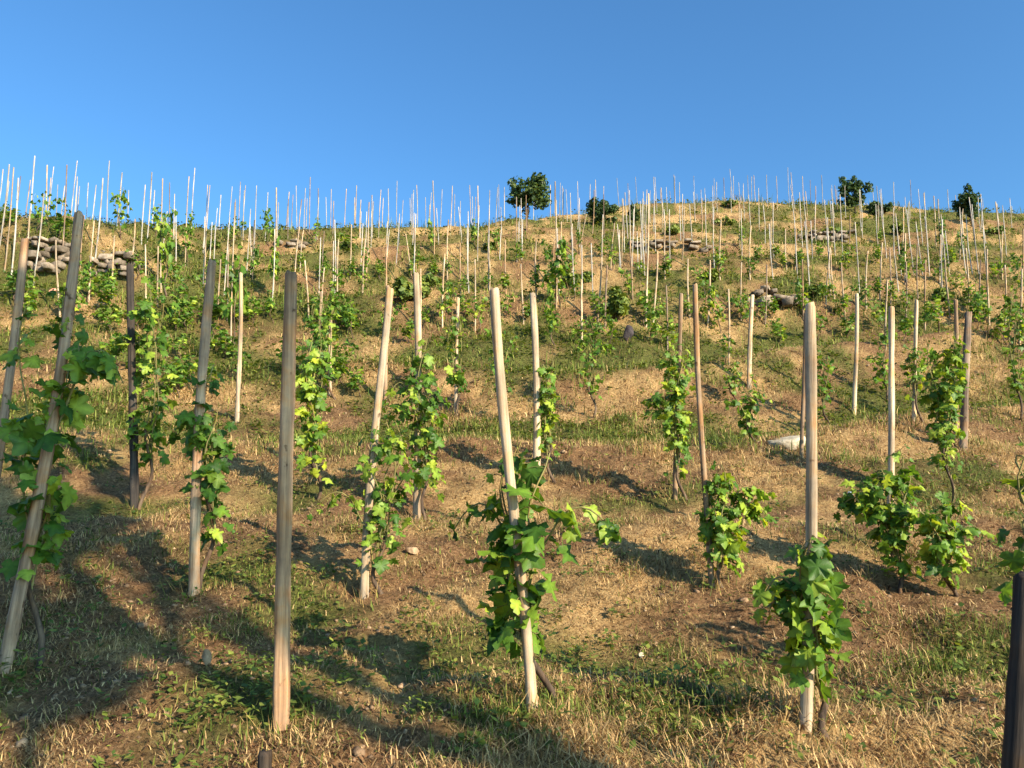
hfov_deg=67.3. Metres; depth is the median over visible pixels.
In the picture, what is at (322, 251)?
vine stake
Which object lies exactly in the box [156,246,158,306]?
vine stake
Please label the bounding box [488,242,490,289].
vine stake
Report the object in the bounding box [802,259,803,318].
vine stake
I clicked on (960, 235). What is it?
vine stake
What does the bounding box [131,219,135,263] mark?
vine stake
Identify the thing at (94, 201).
vine stake
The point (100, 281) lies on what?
grapevine
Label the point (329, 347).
vine stake
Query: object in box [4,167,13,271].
vine stake
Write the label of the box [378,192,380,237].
vine stake
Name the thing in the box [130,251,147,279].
grapevine
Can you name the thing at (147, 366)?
grapevine
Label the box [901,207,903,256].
vine stake
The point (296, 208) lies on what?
vine stake
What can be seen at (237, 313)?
grapevine
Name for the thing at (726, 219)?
shrub
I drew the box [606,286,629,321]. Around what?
shrub
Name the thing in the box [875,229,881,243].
grapevine
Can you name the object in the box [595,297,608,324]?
grapevine
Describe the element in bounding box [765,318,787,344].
grapevine
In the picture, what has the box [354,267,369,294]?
grapevine
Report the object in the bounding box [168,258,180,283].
grapevine
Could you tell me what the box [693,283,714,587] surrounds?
vine stake
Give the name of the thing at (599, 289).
vine stake
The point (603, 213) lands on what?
vine stake
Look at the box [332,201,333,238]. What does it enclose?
vine stake
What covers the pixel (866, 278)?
vine stake
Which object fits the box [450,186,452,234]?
vine stake
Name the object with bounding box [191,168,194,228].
vine stake
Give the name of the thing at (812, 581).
grapevine
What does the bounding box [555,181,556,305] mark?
vine stake
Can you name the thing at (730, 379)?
grapevine
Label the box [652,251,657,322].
vine stake
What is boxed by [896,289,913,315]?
grapevine
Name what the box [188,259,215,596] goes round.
vine stake
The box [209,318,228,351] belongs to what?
grapevine
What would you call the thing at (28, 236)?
vine stake
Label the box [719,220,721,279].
vine stake
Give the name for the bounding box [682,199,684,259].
vine stake
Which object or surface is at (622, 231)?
vine stake
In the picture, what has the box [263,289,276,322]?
grapevine
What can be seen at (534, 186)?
tree
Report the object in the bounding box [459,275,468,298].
grapevine
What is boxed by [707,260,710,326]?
vine stake
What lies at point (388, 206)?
vine stake
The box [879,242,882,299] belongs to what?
vine stake
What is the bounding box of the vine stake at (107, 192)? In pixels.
[106,161,109,220]
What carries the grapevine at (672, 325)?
on the hillside
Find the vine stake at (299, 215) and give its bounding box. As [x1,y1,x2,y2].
[297,199,301,237]
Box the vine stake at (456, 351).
[454,297,459,415]
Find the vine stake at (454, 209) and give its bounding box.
[454,194,454,225]
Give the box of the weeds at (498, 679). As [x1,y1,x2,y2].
[0,197,1023,767]
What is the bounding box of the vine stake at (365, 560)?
[359,287,393,599]
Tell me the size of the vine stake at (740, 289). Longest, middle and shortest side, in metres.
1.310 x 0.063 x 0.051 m
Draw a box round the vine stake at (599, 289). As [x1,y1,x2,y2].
[597,257,601,321]
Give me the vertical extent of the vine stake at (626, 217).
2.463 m
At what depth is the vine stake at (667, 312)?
13.97 m
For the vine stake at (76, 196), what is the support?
on the hillside
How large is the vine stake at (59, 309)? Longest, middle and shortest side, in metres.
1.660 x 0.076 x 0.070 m
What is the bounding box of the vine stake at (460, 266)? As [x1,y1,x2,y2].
[460,243,460,294]
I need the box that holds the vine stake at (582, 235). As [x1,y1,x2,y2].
[579,214,586,254]
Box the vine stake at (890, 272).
[889,247,891,304]
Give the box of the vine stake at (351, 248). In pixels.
[349,224,351,278]
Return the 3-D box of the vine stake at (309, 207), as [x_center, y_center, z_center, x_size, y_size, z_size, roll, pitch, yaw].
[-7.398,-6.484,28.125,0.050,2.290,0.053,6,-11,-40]
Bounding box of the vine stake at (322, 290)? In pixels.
[320,267,324,327]
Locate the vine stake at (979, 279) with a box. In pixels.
[979,260,980,318]
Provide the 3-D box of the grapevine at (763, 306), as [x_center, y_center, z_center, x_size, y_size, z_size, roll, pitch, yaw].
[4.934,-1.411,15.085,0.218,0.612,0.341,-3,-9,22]
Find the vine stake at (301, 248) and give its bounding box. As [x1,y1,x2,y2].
[300,230,303,269]
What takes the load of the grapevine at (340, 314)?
on the hillside
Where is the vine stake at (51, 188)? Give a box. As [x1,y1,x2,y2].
[48,166,53,215]
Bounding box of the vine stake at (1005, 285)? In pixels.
[1004,265,1006,323]
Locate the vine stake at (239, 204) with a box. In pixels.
[238,182,240,229]
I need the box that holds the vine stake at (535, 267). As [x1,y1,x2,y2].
[534,240,536,296]
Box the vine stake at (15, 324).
[0,238,28,477]
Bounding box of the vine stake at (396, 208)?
[396,190,396,227]
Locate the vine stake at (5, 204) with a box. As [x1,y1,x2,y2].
[0,164,9,245]
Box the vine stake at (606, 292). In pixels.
[604,265,607,327]
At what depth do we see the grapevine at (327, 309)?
14.82 m
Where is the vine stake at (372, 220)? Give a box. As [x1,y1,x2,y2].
[372,204,372,237]
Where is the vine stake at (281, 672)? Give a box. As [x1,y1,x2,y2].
[272,270,296,731]
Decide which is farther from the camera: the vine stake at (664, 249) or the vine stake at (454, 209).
the vine stake at (454, 209)
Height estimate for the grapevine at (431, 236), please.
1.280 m
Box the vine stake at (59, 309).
[55,240,60,316]
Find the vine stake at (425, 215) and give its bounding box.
[425,197,425,235]
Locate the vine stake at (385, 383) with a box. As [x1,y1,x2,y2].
[383,285,388,406]
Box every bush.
[585,197,619,224]
[627,204,639,222]
[721,198,737,206]
[865,200,893,214]
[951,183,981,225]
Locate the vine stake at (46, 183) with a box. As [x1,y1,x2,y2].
[45,165,47,209]
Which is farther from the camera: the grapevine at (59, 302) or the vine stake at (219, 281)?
the vine stake at (219, 281)
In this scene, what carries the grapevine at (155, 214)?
on the hillside
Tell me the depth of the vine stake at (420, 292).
14.93 m
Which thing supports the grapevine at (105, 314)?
on the hillside
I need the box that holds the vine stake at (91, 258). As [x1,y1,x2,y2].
[88,221,94,301]
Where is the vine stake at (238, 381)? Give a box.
[235,272,242,422]
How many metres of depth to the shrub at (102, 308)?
13.99 m
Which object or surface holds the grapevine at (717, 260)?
on the hillside
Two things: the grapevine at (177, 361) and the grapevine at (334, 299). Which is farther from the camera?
the grapevine at (334, 299)
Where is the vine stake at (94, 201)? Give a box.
[92,185,96,218]
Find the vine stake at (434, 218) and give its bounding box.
[432,181,434,253]
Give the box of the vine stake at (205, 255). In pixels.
[204,225,206,284]
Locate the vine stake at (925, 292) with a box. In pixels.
[924,260,925,329]
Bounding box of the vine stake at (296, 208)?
[296,189,296,227]
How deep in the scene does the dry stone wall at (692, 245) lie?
24.48 m
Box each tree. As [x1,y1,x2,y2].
[505,172,551,230]
[837,175,873,213]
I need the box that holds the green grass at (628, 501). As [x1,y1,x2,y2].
[0,195,1023,767]
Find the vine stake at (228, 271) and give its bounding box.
[227,244,228,320]
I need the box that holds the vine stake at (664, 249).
[664,221,665,279]
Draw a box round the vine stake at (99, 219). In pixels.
[95,178,103,257]
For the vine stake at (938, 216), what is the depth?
24.29 m
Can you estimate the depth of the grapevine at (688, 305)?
14.93 m
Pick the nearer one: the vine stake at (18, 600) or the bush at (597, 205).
the vine stake at (18, 600)
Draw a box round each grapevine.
[0,201,20,228]
[0,270,25,298]
[0,287,123,670]
[13,263,38,300]
[13,282,43,313]
[29,185,67,234]
[49,209,85,237]
[55,287,65,316]
[63,269,87,314]
[80,261,97,302]
[91,305,122,332]
[93,270,109,294]
[96,280,116,306]
[99,341,116,361]
[102,263,117,290]
[108,271,180,509]
[108,331,126,365]
[109,187,132,239]
[122,248,138,263]
[123,305,146,330]
[123,343,150,371]
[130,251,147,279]
[136,368,153,390]
[138,304,155,332]
[143,290,156,306]
[148,284,161,303]
[149,203,160,235]
[151,263,205,323]
[152,207,177,295]
[163,363,195,397]
[165,356,182,388]
[167,364,237,591]
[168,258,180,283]
[168,306,180,330]
[168,333,187,358]
[177,307,193,330]
[179,222,196,266]
[179,296,195,325]
[181,352,198,384]
[184,211,194,236]
[185,296,198,318]
[197,300,221,319]
[200,293,220,311]
[206,362,218,394]
[208,252,231,277]
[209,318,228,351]
[214,294,238,323]
[216,331,243,358]
[218,242,249,344]
[227,213,246,240]
[230,299,248,327]
[230,347,251,371]
[237,291,249,320]
[245,294,266,322]
[249,242,262,277]
[260,207,274,245]
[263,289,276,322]
[267,235,281,295]
[275,340,309,367]
[279,326,332,500]
[295,252,305,266]
[301,421,444,594]
[302,282,341,399]
[304,294,325,314]
[312,217,321,247]
[315,263,326,284]
[316,303,335,328]
[320,250,329,281]
[322,320,339,341]
[324,295,338,321]
[326,343,341,360]
[327,287,344,312]
[328,267,348,292]
[332,354,348,382]
[333,298,364,329]
[334,232,357,241]
[334,304,360,333]
[335,352,349,383]
[339,338,358,369]
[340,296,356,337]
[345,366,365,397]
[346,257,355,278]
[348,305,358,331]
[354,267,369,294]
[359,244,370,276]
[375,260,385,279]
[377,301,407,330]
[382,338,469,519]
[400,318,414,343]
[407,260,416,276]
[410,250,427,268]
[421,305,429,327]
[427,217,434,247]
[428,259,437,274]
[435,279,457,326]
[436,310,467,416]
[442,254,452,279]
[448,441,621,702]
[454,294,473,316]
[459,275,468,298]
[470,218,478,249]
[471,289,485,333]
[482,269,493,286]
[484,294,517,392]
[489,227,500,253]
[499,271,511,294]
[500,292,517,316]
[506,240,525,262]
[521,300,529,324]
[529,264,540,289]
[536,364,559,482]
[539,267,554,277]
[540,236,571,306]
[542,242,552,263]
[542,294,560,346]
[549,260,567,303]
[564,252,576,273]
[567,274,580,300]
[569,316,598,338]
[575,229,582,252]
[575,314,617,417]
[589,292,604,321]
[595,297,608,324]
[597,237,610,256]
[604,314,619,343]
[606,242,617,270]
[618,267,634,296]
[634,260,646,279]
[634,281,656,325]
[635,292,665,327]
[639,331,696,500]
[644,302,662,343]
[658,315,683,344]
[659,253,673,273]
[661,259,672,276]
[683,293,692,319]
[686,263,708,290]
[694,461,776,587]
[698,283,718,327]
[710,301,725,330]
[712,246,724,279]
[714,244,727,262]
[717,333,736,363]
[721,361,743,399]
[724,293,755,323]
[724,374,771,443]
[730,289,749,321]
[737,226,745,247]
[745,257,758,279]
[751,242,763,263]
[752,527,853,739]
[757,297,768,323]
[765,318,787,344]
[768,296,779,318]
[771,242,781,258]
[778,252,786,268]
[789,278,811,320]
[793,252,803,268]
[795,248,803,268]
[801,350,834,422]
[815,242,824,260]
[816,310,827,341]
[817,282,832,303]
[823,277,836,299]
[829,293,851,315]
[833,444,925,593]
[835,250,856,271]
[838,310,854,337]
[842,241,854,259]
[844,277,870,309]
[859,298,887,329]
[865,333,887,399]
[870,277,882,297]
[872,244,882,263]
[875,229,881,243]
[878,324,897,342]
[882,280,897,303]
[892,489,1002,596]
[894,251,912,285]
[894,339,931,423]
[896,241,915,256]
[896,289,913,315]
[897,311,928,340]
[911,257,925,277]
[918,331,969,505]
[919,301,933,325]
[923,294,943,331]
[930,257,958,278]
[933,217,946,243]
[938,272,965,295]
[940,295,960,316]
[944,245,956,263]
[954,229,966,259]
[959,281,974,300]
[962,289,991,322]
[968,291,984,328]
[969,281,986,308]
[985,309,1008,344]
[988,261,997,283]
[991,300,1012,322]
[992,258,1006,278]
[993,436,1023,605]
[997,252,1023,291]
[1001,285,1023,419]
[1008,252,1021,279]
[1011,302,1023,342]
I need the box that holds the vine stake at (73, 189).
[71,161,77,214]
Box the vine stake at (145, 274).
[145,244,146,297]
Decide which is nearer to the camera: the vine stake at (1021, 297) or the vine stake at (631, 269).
the vine stake at (1021, 297)
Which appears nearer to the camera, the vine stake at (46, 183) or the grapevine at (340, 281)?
the grapevine at (340, 281)
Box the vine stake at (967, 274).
[965,248,969,302]
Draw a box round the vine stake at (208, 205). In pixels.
[206,186,209,224]
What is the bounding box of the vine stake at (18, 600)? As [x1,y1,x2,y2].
[0,210,83,673]
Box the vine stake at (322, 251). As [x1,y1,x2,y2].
[322,231,324,278]
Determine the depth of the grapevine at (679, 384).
6.77 m
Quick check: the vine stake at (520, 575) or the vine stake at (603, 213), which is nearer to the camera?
the vine stake at (520, 575)
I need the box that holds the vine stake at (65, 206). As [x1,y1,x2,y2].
[62,165,67,245]
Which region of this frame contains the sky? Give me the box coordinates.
[0,0,1023,229]
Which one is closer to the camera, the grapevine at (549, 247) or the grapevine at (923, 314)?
the grapevine at (923, 314)
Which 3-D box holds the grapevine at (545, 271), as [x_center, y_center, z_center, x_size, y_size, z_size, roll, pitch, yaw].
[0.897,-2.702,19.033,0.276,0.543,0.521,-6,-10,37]
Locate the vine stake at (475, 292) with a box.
[474,259,475,332]
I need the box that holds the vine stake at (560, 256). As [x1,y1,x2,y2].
[557,221,561,302]
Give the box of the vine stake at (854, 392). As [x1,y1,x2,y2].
[852,293,858,414]
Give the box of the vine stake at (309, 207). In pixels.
[309,177,310,231]
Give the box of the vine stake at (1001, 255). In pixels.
[1001,231,1002,279]
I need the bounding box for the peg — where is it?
[257,749,272,767]
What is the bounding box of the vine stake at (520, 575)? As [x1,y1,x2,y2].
[489,287,537,711]
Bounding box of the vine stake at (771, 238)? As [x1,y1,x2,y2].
[770,219,772,256]
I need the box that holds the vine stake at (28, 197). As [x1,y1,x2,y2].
[25,180,30,216]
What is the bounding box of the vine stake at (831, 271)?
[830,251,834,298]
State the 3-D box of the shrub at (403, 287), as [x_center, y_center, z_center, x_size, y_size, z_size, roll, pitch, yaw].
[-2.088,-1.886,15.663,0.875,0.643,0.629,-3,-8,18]
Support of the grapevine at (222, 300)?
on the hillside
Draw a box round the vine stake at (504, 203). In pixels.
[504,187,504,219]
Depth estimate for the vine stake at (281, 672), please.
3.13 m
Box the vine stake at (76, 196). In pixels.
[74,181,77,211]
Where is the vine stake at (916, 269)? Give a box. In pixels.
[916,243,918,298]
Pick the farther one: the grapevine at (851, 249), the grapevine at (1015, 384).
the grapevine at (851, 249)
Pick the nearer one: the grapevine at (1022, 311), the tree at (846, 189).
the grapevine at (1022, 311)
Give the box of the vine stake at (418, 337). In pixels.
[412,272,421,519]
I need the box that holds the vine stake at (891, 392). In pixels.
[884,306,894,555]
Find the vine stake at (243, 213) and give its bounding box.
[243,190,244,235]
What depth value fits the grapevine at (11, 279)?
14.38 m
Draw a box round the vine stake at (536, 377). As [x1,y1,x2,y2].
[530,292,540,465]
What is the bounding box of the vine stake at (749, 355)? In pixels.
[747,295,753,389]
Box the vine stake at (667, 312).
[665,285,667,349]
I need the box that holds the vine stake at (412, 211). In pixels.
[411,190,413,234]
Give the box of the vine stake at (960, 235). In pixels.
[959,209,962,259]
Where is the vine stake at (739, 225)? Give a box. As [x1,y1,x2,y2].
[739,202,739,249]
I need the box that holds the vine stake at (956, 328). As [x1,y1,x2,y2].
[954,299,958,440]
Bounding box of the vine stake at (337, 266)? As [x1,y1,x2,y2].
[336,239,338,291]
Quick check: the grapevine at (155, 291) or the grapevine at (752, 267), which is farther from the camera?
the grapevine at (752, 267)
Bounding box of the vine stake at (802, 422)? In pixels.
[799,312,804,457]
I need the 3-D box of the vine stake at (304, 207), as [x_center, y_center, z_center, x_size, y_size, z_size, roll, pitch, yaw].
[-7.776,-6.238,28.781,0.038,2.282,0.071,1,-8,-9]
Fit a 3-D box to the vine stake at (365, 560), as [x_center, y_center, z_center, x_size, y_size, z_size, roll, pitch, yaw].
[-0.849,0.420,4.800,0.104,2.117,0.077,2,-8,0]
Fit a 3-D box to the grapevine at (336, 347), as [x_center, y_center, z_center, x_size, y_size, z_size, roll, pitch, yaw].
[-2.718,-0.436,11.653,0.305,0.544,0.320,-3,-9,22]
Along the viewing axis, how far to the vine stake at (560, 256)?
15.63 m
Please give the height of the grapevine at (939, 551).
0.716 m
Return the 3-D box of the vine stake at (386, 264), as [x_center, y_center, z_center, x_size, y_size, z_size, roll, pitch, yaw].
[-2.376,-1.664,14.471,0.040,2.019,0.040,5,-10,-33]
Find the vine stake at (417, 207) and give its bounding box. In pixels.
[416,185,417,226]
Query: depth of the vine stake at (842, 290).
15.46 m
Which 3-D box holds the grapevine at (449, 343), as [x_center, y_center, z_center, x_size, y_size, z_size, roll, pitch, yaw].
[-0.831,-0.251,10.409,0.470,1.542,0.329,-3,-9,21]
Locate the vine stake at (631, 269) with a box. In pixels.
[629,241,632,299]
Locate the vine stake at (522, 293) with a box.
[520,264,523,323]
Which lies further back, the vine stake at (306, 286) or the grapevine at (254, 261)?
the grapevine at (254, 261)
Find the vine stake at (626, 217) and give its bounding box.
[625,196,627,238]
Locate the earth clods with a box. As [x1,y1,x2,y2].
[1,205,1023,767]
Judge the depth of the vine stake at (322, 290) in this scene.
14.85 m
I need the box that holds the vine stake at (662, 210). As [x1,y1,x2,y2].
[661,188,662,231]
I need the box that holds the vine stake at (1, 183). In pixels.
[0,170,2,196]
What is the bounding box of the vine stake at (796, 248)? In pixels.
[794,228,796,269]
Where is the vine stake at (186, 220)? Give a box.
[185,178,188,266]
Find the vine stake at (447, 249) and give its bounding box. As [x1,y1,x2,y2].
[446,220,448,278]
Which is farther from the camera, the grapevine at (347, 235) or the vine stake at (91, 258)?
the grapevine at (347, 235)
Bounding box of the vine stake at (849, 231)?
[848,215,850,259]
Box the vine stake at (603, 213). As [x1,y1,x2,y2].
[603,194,603,233]
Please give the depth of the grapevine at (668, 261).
18.64 m
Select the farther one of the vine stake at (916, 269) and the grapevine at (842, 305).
the vine stake at (916, 269)
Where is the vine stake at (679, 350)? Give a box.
[673,293,682,499]
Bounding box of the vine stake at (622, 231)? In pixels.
[621,199,623,264]
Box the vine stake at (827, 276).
[825,248,830,304]
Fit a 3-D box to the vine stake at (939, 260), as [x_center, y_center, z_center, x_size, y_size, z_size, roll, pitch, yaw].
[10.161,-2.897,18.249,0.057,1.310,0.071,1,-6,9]
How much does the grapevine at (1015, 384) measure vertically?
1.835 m
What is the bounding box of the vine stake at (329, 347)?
[328,319,331,394]
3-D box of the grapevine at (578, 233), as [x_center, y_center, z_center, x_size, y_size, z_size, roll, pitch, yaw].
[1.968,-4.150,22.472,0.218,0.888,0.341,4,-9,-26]
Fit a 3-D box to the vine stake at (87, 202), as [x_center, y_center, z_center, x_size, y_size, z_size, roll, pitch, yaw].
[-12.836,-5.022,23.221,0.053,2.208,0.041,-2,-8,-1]
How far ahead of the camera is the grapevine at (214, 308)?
14.76 m
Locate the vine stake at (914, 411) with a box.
[912,299,917,421]
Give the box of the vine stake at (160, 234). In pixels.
[160,178,162,292]
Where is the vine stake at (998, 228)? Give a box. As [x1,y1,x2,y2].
[995,202,1000,253]
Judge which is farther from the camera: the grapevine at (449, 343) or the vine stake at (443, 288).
the vine stake at (443, 288)
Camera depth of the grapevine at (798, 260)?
21.01 m
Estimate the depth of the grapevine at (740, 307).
15.06 m
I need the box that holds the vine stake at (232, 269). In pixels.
[230,202,235,341]
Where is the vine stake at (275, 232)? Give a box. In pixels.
[273,187,276,294]
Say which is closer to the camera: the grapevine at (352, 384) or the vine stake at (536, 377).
the vine stake at (536, 377)
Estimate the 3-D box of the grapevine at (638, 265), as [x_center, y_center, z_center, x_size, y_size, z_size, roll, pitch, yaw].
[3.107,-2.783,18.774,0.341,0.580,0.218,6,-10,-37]
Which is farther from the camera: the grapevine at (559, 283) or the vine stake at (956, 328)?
the grapevine at (559, 283)
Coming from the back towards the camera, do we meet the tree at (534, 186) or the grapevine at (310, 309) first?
the tree at (534, 186)
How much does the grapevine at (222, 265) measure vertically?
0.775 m
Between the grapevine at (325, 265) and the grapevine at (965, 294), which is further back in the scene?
the grapevine at (325, 265)
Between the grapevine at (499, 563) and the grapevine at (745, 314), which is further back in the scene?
the grapevine at (745, 314)
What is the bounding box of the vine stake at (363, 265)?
[362,239,365,293]
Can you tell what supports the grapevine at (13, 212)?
on the hillside
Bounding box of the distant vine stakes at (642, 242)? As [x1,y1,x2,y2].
[163,183,1011,301]
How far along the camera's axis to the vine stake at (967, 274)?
15.85 m
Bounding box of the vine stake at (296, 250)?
[294,227,299,271]
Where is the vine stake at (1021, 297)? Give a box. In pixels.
[1019,269,1022,344]
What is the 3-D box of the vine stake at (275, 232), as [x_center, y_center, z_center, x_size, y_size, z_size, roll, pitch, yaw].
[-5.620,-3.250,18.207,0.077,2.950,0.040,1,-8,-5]
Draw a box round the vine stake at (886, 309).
[884,280,887,349]
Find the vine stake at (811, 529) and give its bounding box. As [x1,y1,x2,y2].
[799,302,817,732]
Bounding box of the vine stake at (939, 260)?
[939,235,940,284]
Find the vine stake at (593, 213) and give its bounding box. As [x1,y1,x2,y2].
[592,190,594,234]
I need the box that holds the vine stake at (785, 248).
[785,228,786,269]
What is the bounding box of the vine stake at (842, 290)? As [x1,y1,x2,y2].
[841,262,845,319]
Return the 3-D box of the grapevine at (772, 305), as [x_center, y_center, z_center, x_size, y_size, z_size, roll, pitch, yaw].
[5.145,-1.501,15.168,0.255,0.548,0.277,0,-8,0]
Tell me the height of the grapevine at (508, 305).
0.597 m
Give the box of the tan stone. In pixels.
[405,547,418,553]
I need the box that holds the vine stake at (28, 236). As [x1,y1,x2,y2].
[22,209,30,315]
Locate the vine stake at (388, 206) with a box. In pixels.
[388,189,388,223]
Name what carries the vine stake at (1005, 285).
on the hillside
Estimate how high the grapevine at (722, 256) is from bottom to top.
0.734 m
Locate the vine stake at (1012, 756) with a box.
[1001,571,1023,767]
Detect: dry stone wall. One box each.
[26,236,70,273]
[89,250,141,276]
[273,238,308,248]
[628,239,677,249]
[684,238,711,252]
[747,285,808,307]
[797,229,854,242]
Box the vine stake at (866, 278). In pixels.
[865,251,868,308]
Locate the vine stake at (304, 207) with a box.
[303,188,305,228]
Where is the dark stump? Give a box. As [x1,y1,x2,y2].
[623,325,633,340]
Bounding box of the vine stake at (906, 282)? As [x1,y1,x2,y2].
[905,261,907,317]
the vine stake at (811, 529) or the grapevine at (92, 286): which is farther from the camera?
the grapevine at (92, 286)
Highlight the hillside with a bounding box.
[0,200,1023,767]
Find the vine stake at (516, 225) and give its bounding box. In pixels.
[516,197,517,261]
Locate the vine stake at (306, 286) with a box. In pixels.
[304,260,308,317]
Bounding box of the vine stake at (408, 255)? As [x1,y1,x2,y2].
[405,234,412,279]
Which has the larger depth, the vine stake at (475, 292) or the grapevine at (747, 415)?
the vine stake at (475, 292)
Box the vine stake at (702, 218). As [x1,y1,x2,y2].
[702,198,702,239]
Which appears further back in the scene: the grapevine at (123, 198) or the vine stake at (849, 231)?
the vine stake at (849, 231)
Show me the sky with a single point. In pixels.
(375, 96)
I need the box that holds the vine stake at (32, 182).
[30,156,34,210]
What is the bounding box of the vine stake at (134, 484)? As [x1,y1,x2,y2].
[126,263,138,507]
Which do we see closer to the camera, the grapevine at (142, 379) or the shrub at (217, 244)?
the grapevine at (142, 379)
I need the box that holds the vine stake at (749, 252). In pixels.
[749,226,750,279]
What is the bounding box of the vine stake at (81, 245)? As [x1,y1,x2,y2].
[80,215,84,268]
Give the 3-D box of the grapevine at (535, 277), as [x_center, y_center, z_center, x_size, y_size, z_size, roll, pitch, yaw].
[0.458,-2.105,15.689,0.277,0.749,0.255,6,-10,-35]
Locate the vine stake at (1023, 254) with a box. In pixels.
[1022,229,1023,275]
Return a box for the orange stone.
[202,649,211,665]
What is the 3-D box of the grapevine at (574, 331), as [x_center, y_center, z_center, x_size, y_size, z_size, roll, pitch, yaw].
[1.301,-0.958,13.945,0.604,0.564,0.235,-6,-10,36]
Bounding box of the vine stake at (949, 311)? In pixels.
[944,260,950,318]
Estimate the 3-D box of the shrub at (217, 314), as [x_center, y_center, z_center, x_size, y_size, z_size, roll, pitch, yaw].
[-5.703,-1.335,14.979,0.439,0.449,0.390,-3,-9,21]
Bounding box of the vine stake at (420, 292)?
[420,269,421,317]
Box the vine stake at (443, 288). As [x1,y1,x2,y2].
[441,253,445,327]
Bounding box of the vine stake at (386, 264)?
[386,244,386,285]
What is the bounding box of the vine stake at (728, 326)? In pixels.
[728,289,729,364]
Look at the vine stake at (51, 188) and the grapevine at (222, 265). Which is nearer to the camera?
the grapevine at (222, 265)
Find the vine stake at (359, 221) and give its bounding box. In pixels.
[359,200,360,237]
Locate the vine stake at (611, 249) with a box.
[610,223,614,269]
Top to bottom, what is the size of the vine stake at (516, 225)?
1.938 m
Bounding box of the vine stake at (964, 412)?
[959,311,971,450]
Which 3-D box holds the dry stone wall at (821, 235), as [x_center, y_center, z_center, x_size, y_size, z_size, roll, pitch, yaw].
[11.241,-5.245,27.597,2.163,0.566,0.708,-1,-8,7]
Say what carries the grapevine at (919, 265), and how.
on the hillside
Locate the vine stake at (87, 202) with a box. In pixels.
[86,183,88,219]
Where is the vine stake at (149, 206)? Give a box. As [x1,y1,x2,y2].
[147,172,151,241]
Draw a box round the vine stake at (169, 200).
[169,182,169,221]
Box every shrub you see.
[95,303,124,320]
[206,239,220,250]
[212,305,230,319]
[339,239,358,250]
[393,275,430,301]
[419,272,441,288]
[483,241,495,250]
[561,270,594,284]
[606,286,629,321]
[665,224,679,234]
[699,268,720,280]
[712,216,735,224]
[805,284,825,300]
[821,227,840,232]
[889,221,904,235]
[931,286,955,299]
[985,225,1003,234]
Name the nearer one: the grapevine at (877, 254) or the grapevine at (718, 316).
the grapevine at (718, 316)
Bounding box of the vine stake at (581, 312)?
[580,279,582,339]
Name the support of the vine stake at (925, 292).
on the hillside
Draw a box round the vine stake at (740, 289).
[740,262,741,320]
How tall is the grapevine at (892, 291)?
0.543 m
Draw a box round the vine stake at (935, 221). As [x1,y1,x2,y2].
[933,196,936,245]
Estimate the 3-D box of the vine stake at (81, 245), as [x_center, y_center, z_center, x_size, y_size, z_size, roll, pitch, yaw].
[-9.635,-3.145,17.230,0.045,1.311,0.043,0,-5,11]
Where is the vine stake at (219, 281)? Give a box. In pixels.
[217,259,220,304]
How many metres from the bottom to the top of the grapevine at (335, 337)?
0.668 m
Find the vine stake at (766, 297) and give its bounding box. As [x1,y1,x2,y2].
[764,265,766,324]
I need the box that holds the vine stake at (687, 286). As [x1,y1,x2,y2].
[687,259,690,318]
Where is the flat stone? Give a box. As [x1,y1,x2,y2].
[767,435,805,449]
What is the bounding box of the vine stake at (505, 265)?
[504,240,506,294]
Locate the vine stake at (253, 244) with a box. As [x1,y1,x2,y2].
[252,220,254,277]
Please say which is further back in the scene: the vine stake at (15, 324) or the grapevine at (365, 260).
the grapevine at (365, 260)
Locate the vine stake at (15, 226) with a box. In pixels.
[11,178,18,274]
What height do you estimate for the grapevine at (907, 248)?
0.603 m
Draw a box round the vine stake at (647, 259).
[645,193,648,326]
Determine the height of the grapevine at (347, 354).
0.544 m
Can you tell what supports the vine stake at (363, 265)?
on the hillside
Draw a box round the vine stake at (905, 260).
[904,233,905,284]
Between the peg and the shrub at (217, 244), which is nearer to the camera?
the peg
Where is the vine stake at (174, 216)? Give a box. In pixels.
[173,194,174,234]
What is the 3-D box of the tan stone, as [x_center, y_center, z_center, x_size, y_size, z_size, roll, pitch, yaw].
[-0.684,1.142,5.276,0.074,0.050,0.093,-6,-10,39]
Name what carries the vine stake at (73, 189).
on the hillside
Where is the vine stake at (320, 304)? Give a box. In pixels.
[316,291,321,347]
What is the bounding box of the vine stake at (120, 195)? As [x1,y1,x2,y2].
[116,172,122,228]
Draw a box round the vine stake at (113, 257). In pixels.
[112,235,114,299]
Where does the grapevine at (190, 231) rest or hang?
on the hillside
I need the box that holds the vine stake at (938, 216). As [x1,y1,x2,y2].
[937,199,940,234]
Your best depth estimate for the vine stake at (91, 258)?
14.71 m
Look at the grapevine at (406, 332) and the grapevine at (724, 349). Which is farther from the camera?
the grapevine at (406, 332)
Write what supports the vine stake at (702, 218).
on the hillside
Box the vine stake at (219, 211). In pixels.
[218,195,220,229]
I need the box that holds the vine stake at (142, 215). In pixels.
[141,185,145,244]
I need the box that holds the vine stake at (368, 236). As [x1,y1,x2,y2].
[365,202,369,279]
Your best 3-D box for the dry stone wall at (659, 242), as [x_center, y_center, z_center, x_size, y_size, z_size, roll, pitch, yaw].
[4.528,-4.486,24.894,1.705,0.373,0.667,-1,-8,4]
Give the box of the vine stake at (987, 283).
[986,249,989,324]
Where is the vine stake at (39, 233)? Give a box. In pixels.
[34,194,44,273]
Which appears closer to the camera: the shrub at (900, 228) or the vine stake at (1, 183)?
the vine stake at (1, 183)

